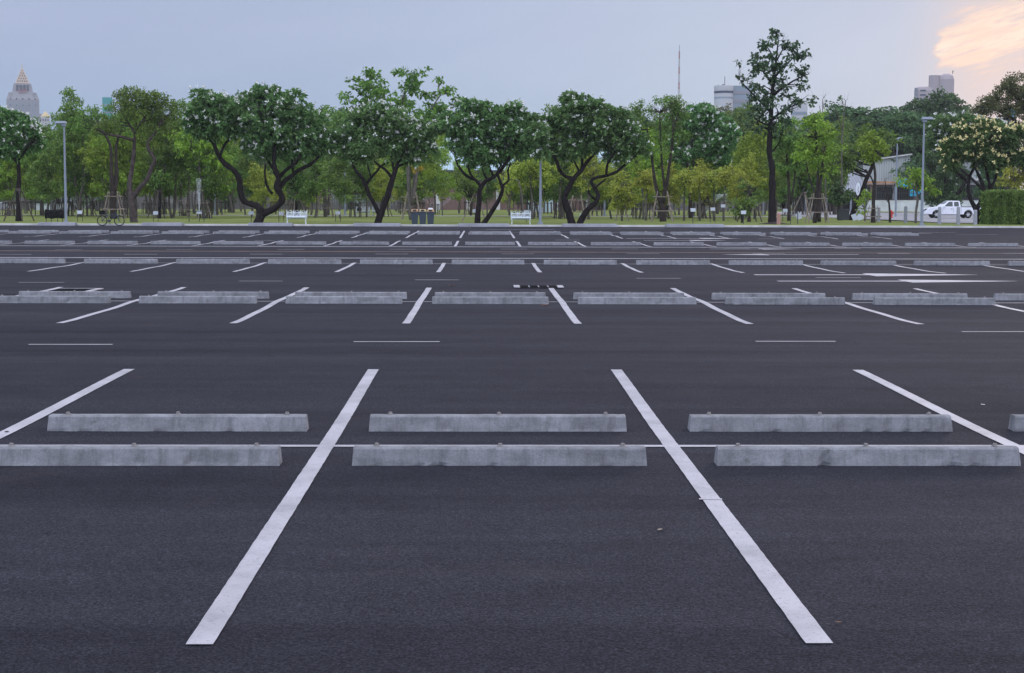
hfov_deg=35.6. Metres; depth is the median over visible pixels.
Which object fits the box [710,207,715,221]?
name plate
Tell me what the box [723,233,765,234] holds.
wheel stop
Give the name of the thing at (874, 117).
tree
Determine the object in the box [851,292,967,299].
wheel stop
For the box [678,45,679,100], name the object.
lattice mast
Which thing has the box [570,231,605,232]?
wheel stop
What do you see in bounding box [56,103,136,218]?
double trunk tree
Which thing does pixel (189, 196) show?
young tree
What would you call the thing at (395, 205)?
ground
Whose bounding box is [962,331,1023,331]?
lane dash
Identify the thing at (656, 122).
young tree
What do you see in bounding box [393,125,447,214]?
young tree
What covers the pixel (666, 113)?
tree
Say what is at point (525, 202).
tree tripod
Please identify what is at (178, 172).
young tree
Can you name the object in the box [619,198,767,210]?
boundary fence
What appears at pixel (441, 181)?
young tree
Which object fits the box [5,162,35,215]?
young tree
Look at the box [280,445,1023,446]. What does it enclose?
parking line marking
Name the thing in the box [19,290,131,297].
wheel stop
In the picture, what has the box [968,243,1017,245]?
wheel stop
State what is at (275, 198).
young tree
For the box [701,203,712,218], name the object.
stake frame
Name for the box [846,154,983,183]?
warehouse
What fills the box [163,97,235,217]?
young tree
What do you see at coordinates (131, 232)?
wheel stop
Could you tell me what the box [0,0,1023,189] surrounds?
sky
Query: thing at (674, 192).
young tree
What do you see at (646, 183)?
yellow tree
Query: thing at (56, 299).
wheel stop
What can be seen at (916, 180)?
young tree
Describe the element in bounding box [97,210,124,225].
bicycle
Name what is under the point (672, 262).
wheel stop
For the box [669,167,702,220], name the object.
yellow tree
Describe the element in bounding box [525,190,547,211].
young tree
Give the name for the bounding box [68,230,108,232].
wheel stop
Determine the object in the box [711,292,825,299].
wheel stop
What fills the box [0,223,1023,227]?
kerb
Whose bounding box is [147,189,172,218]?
tree tripod
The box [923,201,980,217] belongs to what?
pickup truck
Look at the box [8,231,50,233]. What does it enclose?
wheel stop
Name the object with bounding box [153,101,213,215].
young tree
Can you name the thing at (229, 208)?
young tree
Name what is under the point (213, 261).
wheel stop
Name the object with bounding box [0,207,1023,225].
lawn
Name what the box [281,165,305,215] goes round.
staked tree
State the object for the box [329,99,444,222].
frangipani tree
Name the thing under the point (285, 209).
stake frame
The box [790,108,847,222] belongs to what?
feathery tree
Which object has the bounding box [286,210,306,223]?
garden bench
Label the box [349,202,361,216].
stake frame
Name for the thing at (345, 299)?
wheel stop
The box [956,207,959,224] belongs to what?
bollard
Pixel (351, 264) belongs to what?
parking line
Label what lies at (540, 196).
lamp post
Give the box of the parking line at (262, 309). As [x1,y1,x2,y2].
[231,287,308,322]
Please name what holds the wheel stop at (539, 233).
on the parking lot asphalt
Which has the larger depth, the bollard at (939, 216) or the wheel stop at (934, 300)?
the bollard at (939, 216)
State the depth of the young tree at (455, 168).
171.07 m
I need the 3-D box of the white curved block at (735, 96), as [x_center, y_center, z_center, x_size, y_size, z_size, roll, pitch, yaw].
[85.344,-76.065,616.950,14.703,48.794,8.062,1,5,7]
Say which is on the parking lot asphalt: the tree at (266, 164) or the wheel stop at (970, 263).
the wheel stop at (970, 263)
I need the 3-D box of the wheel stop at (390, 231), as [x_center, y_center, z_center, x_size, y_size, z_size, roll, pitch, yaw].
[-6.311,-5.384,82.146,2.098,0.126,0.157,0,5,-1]
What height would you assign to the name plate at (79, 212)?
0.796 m
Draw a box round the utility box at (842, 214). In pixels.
[837,209,849,219]
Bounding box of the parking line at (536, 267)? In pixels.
[532,263,541,271]
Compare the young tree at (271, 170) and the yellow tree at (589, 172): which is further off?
the young tree at (271, 170)
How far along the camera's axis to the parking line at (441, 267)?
41.99 m
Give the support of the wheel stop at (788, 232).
on the parking lot asphalt
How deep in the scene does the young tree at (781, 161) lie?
139.73 m
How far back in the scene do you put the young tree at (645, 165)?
129.07 m
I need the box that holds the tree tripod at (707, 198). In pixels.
[697,197,715,218]
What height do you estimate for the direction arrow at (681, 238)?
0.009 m
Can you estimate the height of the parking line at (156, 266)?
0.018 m
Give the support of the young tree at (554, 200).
on the lawn at (451, 217)
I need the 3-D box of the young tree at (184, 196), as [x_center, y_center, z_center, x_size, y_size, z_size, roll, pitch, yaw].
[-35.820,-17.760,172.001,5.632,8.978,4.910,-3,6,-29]
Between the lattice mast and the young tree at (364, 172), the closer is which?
the young tree at (364, 172)
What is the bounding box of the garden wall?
[858,200,978,210]
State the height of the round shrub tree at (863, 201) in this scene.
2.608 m
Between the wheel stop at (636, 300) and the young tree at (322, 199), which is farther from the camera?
the young tree at (322, 199)
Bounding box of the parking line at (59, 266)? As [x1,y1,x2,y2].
[32,262,83,270]
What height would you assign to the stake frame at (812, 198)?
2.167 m
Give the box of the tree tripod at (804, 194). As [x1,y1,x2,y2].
[791,192,812,219]
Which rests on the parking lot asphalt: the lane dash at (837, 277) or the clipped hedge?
the lane dash at (837, 277)
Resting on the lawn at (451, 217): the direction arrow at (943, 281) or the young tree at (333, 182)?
the young tree at (333, 182)
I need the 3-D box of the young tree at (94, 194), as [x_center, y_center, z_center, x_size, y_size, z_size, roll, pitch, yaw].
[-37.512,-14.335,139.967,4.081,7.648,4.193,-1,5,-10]
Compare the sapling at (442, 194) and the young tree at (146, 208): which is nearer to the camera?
the sapling at (442, 194)
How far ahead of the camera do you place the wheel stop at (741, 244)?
63.22 m
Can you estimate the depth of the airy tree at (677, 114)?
115.19 m
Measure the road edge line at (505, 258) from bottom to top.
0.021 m
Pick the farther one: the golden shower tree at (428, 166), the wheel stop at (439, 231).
the golden shower tree at (428, 166)
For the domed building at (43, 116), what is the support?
on the ground at (395, 205)
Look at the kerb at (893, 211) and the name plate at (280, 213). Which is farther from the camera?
the kerb at (893, 211)
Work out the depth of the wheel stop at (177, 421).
12.25 m
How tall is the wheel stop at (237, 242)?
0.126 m
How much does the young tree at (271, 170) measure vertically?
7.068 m
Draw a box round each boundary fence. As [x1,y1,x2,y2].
[5,190,406,209]
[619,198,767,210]
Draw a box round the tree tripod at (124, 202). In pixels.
[117,195,127,216]
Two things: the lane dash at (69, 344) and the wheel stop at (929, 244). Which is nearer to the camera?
the lane dash at (69, 344)
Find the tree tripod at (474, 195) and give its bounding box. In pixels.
[462,194,484,220]
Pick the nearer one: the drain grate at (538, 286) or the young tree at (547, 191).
the drain grate at (538, 286)
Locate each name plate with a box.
[77,211,82,221]
[153,211,158,220]
[278,212,283,221]
[335,211,340,221]
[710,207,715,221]
[782,209,787,221]
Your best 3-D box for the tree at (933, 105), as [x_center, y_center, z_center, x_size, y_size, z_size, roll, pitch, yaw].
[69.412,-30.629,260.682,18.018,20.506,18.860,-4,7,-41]
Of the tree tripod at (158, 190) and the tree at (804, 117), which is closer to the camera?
the tree tripod at (158, 190)
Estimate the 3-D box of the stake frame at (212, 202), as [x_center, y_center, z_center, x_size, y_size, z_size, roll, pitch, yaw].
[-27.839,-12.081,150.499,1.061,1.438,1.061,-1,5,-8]
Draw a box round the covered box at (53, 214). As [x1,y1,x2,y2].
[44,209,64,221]
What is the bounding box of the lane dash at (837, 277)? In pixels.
[815,277,859,277]
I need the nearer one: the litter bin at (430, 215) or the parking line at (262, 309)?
the parking line at (262, 309)
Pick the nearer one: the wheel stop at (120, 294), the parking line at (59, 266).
the wheel stop at (120, 294)
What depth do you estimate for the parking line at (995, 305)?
27.41 m
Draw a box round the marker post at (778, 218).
[777,213,780,223]
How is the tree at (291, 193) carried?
on the lawn at (451, 217)
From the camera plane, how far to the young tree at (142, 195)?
170.52 m
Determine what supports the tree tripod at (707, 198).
on the lawn at (451, 217)
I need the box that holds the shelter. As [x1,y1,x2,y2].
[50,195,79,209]
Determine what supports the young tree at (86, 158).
on the lawn at (451, 217)
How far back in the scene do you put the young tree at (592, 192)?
149.54 m
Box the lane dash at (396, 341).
[354,341,439,341]
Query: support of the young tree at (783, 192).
on the lawn at (451, 217)
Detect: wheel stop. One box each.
[0,241,11,243]
[0,258,65,262]
[0,294,110,302]
[0,443,281,465]
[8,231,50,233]
[18,230,58,231]
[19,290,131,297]
[24,241,74,243]
[47,411,308,430]
[59,231,101,233]
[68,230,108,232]
[84,258,157,263]
[87,241,137,243]
[110,231,152,233]
[118,230,159,232]
[139,295,256,302]
[150,241,200,243]
[157,290,268,298]
[162,231,203,233]
[169,230,209,232]
[176,258,249,263]
[213,231,254,233]
[213,241,263,243]
[219,230,259,232]
[264,232,305,233]
[268,259,341,263]
[269,231,309,232]
[276,241,325,244]
[285,295,402,303]
[295,291,406,298]
[315,232,356,233]
[319,231,359,232]
[339,241,388,244]
[352,443,646,465]
[360,259,432,263]
[366,232,407,233]
[369,231,409,232]
[369,412,626,431]
[402,242,451,244]
[417,232,458,234]
[419,231,459,232]
[432,295,548,303]
[435,291,545,296]
[452,259,523,263]
[465,242,514,244]
[468,232,509,234]
[470,231,509,231]
[519,232,560,234]
[520,231,559,231]
[528,242,577,244]
[544,259,616,264]
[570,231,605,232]
[570,232,611,234]
[573,291,683,298]
[578,296,695,303]
[591,242,640,244]
[620,232,660,233]
[621,232,663,234]
[636,259,709,264]
[654,242,703,244]
[670,232,710,233]
[672,233,714,234]
[687,412,952,431]
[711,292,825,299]
[714,443,1020,465]
[716,242,766,245]
[720,232,760,233]
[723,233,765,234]
[724,296,844,304]
[728,260,802,264]
[770,232,810,233]
[774,233,816,234]
[779,243,829,245]
[820,232,860,234]
[820,260,896,264]
[826,233,867,235]
[842,243,892,245]
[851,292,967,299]
[870,232,910,234]
[873,296,995,304]
[876,233,918,235]
[905,243,954,245]
[913,260,989,265]
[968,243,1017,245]
[993,292,1023,299]
[1007,260,1023,265]
[1008,414,1023,431]
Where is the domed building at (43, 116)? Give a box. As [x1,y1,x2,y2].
[40,111,52,130]
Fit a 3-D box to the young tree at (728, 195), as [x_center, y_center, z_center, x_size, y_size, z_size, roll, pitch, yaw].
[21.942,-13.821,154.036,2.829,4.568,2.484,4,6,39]
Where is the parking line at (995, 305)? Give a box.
[913,288,1023,311]
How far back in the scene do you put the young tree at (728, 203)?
202.98 m
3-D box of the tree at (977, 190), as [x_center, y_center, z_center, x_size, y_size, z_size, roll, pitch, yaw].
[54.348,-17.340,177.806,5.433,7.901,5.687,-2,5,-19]
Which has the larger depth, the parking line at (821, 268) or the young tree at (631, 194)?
the young tree at (631, 194)
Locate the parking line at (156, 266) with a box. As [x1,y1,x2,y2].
[134,262,175,270]
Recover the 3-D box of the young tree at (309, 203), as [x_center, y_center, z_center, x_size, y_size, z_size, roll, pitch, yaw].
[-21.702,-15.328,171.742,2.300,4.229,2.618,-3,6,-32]
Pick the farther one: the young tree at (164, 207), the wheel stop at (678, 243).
the young tree at (164, 207)
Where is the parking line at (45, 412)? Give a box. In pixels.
[0,369,133,438]
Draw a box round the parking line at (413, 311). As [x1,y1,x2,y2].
[403,288,430,322]
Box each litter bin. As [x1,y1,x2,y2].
[411,209,417,223]
[419,209,426,223]
[427,208,434,223]
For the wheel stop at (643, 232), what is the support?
on the parking lot asphalt
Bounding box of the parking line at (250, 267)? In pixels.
[232,262,266,271]
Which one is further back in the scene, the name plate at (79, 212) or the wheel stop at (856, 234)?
the name plate at (79, 212)
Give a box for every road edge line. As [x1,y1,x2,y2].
[0,257,762,258]
[275,246,873,247]
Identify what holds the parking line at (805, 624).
on the parking lot asphalt
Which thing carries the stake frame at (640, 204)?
on the lawn at (451, 217)
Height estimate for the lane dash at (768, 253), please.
0.001 m
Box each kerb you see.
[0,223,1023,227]
[849,210,919,211]
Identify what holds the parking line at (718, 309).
on the parking lot asphalt
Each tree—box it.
[0,105,48,220]
[0,159,24,215]
[0,160,15,185]
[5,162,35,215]
[14,153,39,213]
[21,116,53,215]
[23,145,63,208]
[27,141,74,209]
[40,112,89,215]
[42,86,105,216]
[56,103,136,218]
[70,134,103,215]
[73,122,131,215]
[82,190,116,208]
[86,132,139,205]
[90,85,181,221]
[92,112,149,217]
[93,137,109,210]
[116,110,143,214]
[122,92,186,214]
[123,111,160,216]
[136,98,198,217]
[136,107,184,217]
[137,191,148,212]
[139,159,148,213]
[140,157,165,213]
[147,170,177,217]
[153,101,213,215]
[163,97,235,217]
[170,187,190,212]
[177,125,232,217]
[180,80,338,222]
[185,181,195,213]
[185,186,193,207]
[211,140,240,214]
[215,191,237,208]
[219,150,234,212]
[223,141,242,212]
[226,153,255,214]
[227,139,239,211]
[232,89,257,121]
[236,140,272,213]
[243,161,275,207]
[255,139,309,178]
[267,156,315,215]
[267,178,286,213]
[268,157,290,209]
[270,159,304,213]
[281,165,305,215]
[284,168,307,207]
[292,155,330,217]
[293,105,351,207]
[303,190,321,212]
[308,125,347,214]
[315,151,361,217]
[318,186,331,210]
[321,151,339,216]
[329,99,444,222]
[331,104,354,207]
[333,158,377,216]
[336,66,463,215]
[337,172,357,210]
[347,167,364,201]
[347,169,365,209]
[348,177,367,216]
[358,162,377,205]
[367,162,394,216]
[372,139,401,208]
[379,139,403,212]
[386,157,401,210]
[391,160,436,208]
[391,168,407,213]
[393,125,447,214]
[408,123,446,219]
[412,112,471,137]
[422,159,443,207]
[428,133,455,213]
[436,96,539,222]
[446,160,463,212]
[449,171,483,215]
[456,167,484,214]
[476,163,499,213]
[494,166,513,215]
[501,192,514,211]
[502,157,561,218]
[506,157,545,216]
[506,187,524,212]
[511,137,557,216]
[520,88,653,223]
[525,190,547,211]
[535,103,593,218]
[545,171,568,214]
[546,133,579,216]
[565,154,611,218]
[568,149,580,210]
[574,151,600,211]
[585,159,607,215]
[591,186,609,209]
[593,157,620,218]
[603,150,640,214]
[604,170,643,220]
[620,125,673,218]
[623,177,637,214]
[624,94,692,221]
[625,107,655,208]
[628,161,656,217]
[632,168,657,220]
[646,100,689,131]
[652,117,685,216]
[652,141,680,215]
[652,161,682,214]
[661,98,742,217]
[664,132,691,214]
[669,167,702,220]
[670,193,682,214]
[678,160,717,215]
[681,145,723,217]
[681,194,692,205]
[684,172,710,220]
[686,158,718,218]
[697,146,735,213]
[704,167,723,220]
[708,185,727,211]
[712,103,732,114]
[712,163,740,220]
[719,156,738,211]
[723,101,767,191]
[723,190,731,211]
[724,169,754,219]
[726,181,744,205]
[726,196,757,222]
[729,122,780,218]
[729,152,766,218]
[733,27,818,221]
[736,179,766,221]
[739,147,778,215]
[755,122,807,214]
[765,113,808,220]
[776,172,801,214]
[778,129,814,213]
[778,131,802,209]
[782,169,807,213]
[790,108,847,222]
[792,104,935,170]
[796,137,826,213]
[798,121,834,208]
[799,130,840,201]
[800,114,861,148]
[807,153,837,211]
[810,87,832,220]
[818,155,849,214]
[826,115,860,214]
[826,181,855,208]
[830,121,904,219]
[832,95,853,208]
[853,189,871,220]
[854,129,891,222]
[856,107,949,178]
[889,85,973,120]
[893,167,941,222]
[915,108,1002,181]
[917,134,971,206]
[921,110,1004,194]
[936,115,1023,223]
[969,70,1023,125]
[971,152,1020,198]
[995,165,1023,189]
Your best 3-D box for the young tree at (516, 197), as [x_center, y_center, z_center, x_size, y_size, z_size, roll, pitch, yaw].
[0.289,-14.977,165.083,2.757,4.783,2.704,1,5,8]
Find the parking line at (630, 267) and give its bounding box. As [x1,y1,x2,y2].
[620,263,640,271]
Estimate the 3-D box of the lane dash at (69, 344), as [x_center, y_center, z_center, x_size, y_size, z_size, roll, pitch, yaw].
[-5.338,0.094,19.272,1.006,0.001,0.075,0,5,-2]
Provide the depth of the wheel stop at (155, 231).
81.87 m
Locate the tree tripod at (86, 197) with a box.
[82,196,96,215]
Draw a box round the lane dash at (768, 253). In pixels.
[752,253,784,253]
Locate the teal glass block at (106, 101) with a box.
[102,97,112,118]
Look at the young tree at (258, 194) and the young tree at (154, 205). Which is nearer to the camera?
the young tree at (258, 194)
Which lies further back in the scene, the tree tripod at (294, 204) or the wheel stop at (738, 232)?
the tree tripod at (294, 204)
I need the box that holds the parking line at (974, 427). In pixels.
[854,370,1023,453]
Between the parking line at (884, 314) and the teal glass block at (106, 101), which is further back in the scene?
the teal glass block at (106, 101)
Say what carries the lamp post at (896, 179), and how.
on the lawn at (451, 217)
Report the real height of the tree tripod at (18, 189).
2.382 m
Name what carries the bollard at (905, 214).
on the lawn at (451, 217)
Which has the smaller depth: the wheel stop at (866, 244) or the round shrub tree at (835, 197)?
the wheel stop at (866, 244)
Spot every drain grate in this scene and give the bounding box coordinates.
[42,288,103,290]
[513,285,563,287]
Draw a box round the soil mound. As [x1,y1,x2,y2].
[760,222,786,223]
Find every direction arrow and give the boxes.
[626,238,737,238]
[644,240,725,240]
[722,254,858,254]
[754,273,960,275]
[901,280,991,281]
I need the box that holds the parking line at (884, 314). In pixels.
[792,288,921,323]
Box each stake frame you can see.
[0,199,15,215]
[1,202,14,215]
[21,201,31,213]
[35,201,46,215]
[60,201,73,215]
[82,201,93,215]
[101,191,126,218]
[118,205,127,217]
[172,197,189,216]
[196,200,211,218]
[197,203,209,218]
[211,201,222,214]
[282,202,293,214]
[316,193,333,216]
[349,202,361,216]
[401,192,420,219]
[463,201,475,214]
[517,202,530,215]
[543,202,551,213]
[554,204,566,218]
[570,195,586,220]
[615,204,628,220]
[636,203,650,219]
[649,191,674,221]
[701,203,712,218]
[804,193,830,222]
[864,205,881,222]
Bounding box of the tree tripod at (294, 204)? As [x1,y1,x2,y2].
[285,192,307,216]
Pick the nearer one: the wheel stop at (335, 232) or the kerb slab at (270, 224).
the wheel stop at (335, 232)
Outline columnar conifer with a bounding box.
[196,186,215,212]
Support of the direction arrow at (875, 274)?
on the parking lot asphalt
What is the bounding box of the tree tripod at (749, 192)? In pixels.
[737,190,761,221]
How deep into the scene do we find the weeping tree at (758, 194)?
117.78 m
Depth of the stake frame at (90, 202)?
140.48 m
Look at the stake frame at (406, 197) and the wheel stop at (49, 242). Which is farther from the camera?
the stake frame at (406, 197)
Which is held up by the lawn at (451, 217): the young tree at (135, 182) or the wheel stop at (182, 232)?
the young tree at (135, 182)
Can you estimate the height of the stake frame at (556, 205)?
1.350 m
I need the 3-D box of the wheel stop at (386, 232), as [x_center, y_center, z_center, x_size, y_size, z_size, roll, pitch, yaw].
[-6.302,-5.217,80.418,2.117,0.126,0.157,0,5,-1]
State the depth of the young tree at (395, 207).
199.28 m
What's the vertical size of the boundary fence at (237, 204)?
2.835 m
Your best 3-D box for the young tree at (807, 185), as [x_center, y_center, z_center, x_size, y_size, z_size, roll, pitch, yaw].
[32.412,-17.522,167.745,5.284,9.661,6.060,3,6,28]
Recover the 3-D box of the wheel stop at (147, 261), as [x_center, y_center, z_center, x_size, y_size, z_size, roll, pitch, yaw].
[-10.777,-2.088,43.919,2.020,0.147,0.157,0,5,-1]
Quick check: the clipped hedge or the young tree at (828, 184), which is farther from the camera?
the young tree at (828, 184)
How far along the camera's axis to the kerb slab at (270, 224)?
99.95 m
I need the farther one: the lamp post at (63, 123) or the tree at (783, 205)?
the tree at (783, 205)
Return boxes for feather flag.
[856,183,860,194]
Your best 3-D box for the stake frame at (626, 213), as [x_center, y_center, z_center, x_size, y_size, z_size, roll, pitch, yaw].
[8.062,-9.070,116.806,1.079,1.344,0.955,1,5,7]
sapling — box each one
[424,189,435,207]
[438,188,448,215]
[882,173,894,221]
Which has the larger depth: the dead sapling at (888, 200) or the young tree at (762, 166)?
the young tree at (762, 166)
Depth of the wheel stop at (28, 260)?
43.81 m
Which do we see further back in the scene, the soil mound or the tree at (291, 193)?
the tree at (291, 193)
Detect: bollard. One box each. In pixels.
[877,207,879,221]
[904,206,906,222]
[937,207,940,223]
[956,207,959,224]
[973,210,976,224]
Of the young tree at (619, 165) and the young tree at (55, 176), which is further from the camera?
the young tree at (619, 165)
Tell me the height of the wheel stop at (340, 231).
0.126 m
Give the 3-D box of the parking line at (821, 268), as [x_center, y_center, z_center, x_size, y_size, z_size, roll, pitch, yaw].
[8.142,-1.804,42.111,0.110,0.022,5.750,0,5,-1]
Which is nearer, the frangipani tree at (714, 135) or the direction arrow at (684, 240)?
the direction arrow at (684, 240)
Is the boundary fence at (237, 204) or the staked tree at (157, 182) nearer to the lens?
the staked tree at (157, 182)
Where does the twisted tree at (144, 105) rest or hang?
on the lawn at (451, 217)
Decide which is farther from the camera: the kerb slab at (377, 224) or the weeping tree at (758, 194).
the weeping tree at (758, 194)
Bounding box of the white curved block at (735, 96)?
[714,76,751,111]
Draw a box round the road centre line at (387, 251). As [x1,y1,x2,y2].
[296,251,759,252]
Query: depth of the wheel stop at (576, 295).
29.04 m
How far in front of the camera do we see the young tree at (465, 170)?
160.32 m
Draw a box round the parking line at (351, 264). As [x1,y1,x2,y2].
[335,263,354,271]
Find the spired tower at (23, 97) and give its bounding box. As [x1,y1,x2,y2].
[6,66,39,186]
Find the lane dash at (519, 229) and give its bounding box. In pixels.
[486,229,553,229]
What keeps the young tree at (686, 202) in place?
on the lawn at (451, 217)
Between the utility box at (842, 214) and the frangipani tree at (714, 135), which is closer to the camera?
the utility box at (842, 214)
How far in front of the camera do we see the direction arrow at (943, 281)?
35.70 m
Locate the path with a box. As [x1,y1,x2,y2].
[1,214,781,216]
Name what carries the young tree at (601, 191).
on the lawn at (451, 217)
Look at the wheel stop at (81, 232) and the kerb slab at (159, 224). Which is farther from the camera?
the kerb slab at (159, 224)
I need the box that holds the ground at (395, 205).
[23,198,794,208]
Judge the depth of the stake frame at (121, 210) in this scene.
129.41 m
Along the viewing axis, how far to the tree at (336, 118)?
232.44 m
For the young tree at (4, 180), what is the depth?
137.20 m
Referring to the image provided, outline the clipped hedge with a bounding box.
[979,189,1023,224]
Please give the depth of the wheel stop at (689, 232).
82.35 m
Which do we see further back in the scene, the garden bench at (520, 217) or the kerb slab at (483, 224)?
the garden bench at (520, 217)
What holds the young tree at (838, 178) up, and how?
on the lawn at (451, 217)
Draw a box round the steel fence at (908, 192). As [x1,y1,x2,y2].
[857,186,979,199]
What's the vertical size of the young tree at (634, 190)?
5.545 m
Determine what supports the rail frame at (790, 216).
on the lawn at (451, 217)
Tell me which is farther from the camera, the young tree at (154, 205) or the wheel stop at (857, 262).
the young tree at (154, 205)
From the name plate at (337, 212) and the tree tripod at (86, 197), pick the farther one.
the tree tripod at (86, 197)
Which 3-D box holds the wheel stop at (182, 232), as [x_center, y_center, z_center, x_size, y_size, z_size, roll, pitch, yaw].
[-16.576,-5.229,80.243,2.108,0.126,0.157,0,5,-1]
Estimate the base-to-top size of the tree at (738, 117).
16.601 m
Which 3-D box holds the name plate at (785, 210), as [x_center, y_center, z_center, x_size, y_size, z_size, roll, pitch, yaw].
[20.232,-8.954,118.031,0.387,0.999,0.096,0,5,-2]
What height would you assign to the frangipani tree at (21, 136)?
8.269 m
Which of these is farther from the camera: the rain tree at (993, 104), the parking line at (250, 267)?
the rain tree at (993, 104)
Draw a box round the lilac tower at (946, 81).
[914,71,953,111]
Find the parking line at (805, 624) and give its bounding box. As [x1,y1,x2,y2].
[611,370,832,642]
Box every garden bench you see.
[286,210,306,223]
[356,206,369,215]
[511,211,530,223]
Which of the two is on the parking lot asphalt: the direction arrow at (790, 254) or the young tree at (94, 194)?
the direction arrow at (790, 254)
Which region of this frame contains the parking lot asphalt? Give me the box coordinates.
[0,225,1023,672]
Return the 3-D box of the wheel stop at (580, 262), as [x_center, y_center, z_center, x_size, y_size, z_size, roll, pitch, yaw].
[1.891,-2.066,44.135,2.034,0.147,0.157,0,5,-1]
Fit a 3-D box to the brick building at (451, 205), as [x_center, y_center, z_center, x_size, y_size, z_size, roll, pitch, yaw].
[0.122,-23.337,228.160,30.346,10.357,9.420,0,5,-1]
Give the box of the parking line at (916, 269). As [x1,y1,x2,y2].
[894,265,941,272]
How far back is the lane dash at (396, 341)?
19.80 m
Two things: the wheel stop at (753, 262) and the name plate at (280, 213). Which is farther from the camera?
the name plate at (280, 213)
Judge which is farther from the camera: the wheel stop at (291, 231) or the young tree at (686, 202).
the young tree at (686, 202)
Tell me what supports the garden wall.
on the lawn at (451, 217)
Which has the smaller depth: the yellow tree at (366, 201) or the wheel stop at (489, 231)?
the wheel stop at (489, 231)
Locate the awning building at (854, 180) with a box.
[794,172,866,211]
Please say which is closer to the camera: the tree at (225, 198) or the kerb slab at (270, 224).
the kerb slab at (270, 224)
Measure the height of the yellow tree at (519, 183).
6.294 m
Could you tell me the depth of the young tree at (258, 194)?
128.64 m
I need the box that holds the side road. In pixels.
[777,211,973,222]
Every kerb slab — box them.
[38,222,77,225]
[141,222,183,225]
[248,223,292,225]
[353,223,400,226]
[458,223,508,226]
[562,224,616,226]
[665,224,723,226]
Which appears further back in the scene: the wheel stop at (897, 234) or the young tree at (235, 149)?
the young tree at (235, 149)
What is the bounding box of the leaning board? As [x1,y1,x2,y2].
[851,213,857,220]
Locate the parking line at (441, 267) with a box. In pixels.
[436,263,445,271]
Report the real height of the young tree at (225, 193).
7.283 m
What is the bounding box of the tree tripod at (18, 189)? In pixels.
[3,188,34,220]
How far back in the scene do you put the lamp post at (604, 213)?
147.64 m
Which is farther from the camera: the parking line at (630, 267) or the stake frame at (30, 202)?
the stake frame at (30, 202)
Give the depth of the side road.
143.89 m
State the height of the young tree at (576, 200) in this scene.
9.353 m
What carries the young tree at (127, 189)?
on the lawn at (451, 217)
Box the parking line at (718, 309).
[671,288,752,323]
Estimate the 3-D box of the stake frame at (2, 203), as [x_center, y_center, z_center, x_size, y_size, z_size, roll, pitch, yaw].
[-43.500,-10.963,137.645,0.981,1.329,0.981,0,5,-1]
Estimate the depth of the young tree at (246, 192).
148.55 m
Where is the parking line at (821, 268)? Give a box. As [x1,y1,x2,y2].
[803,264,843,272]
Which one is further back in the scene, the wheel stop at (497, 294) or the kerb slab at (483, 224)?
the kerb slab at (483, 224)
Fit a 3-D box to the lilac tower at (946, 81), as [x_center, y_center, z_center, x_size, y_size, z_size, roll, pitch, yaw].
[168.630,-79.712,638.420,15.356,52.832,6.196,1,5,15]
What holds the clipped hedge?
on the lawn at (451, 217)
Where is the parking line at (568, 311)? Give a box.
[549,288,581,323]
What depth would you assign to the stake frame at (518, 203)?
132.06 m
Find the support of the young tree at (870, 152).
on the lawn at (451, 217)
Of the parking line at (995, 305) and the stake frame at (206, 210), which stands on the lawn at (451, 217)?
the stake frame at (206, 210)
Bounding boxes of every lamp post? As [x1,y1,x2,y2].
[55,121,68,221]
[343,169,346,214]
[538,147,542,223]
[603,186,605,215]
[894,137,902,216]
[919,117,932,225]
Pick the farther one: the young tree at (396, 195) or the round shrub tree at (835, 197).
the young tree at (396, 195)
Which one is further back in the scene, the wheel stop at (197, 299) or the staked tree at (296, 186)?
the staked tree at (296, 186)
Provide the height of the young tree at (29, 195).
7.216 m
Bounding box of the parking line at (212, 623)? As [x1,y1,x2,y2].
[186,369,378,643]
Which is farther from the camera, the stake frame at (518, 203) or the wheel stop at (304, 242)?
the stake frame at (518, 203)
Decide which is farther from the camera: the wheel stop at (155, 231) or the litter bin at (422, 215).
the litter bin at (422, 215)
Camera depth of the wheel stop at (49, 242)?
62.75 m
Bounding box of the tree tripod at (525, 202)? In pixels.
[515,195,529,215]
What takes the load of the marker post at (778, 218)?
on the lawn at (451, 217)
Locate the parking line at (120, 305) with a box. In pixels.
[58,287,185,322]
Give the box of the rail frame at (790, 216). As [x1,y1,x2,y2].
[790,212,797,223]
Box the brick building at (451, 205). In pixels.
[407,138,618,209]
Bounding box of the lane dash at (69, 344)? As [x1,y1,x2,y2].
[28,344,111,344]
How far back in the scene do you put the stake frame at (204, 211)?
128.03 m
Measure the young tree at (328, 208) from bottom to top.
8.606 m
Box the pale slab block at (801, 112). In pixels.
[791,103,807,203]
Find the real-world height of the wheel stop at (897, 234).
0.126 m
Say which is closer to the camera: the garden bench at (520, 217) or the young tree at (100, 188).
the garden bench at (520, 217)
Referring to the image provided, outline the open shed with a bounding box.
[856,181,977,199]
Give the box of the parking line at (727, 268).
[712,264,744,272]
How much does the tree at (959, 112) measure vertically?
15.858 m
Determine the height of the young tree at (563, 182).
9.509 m

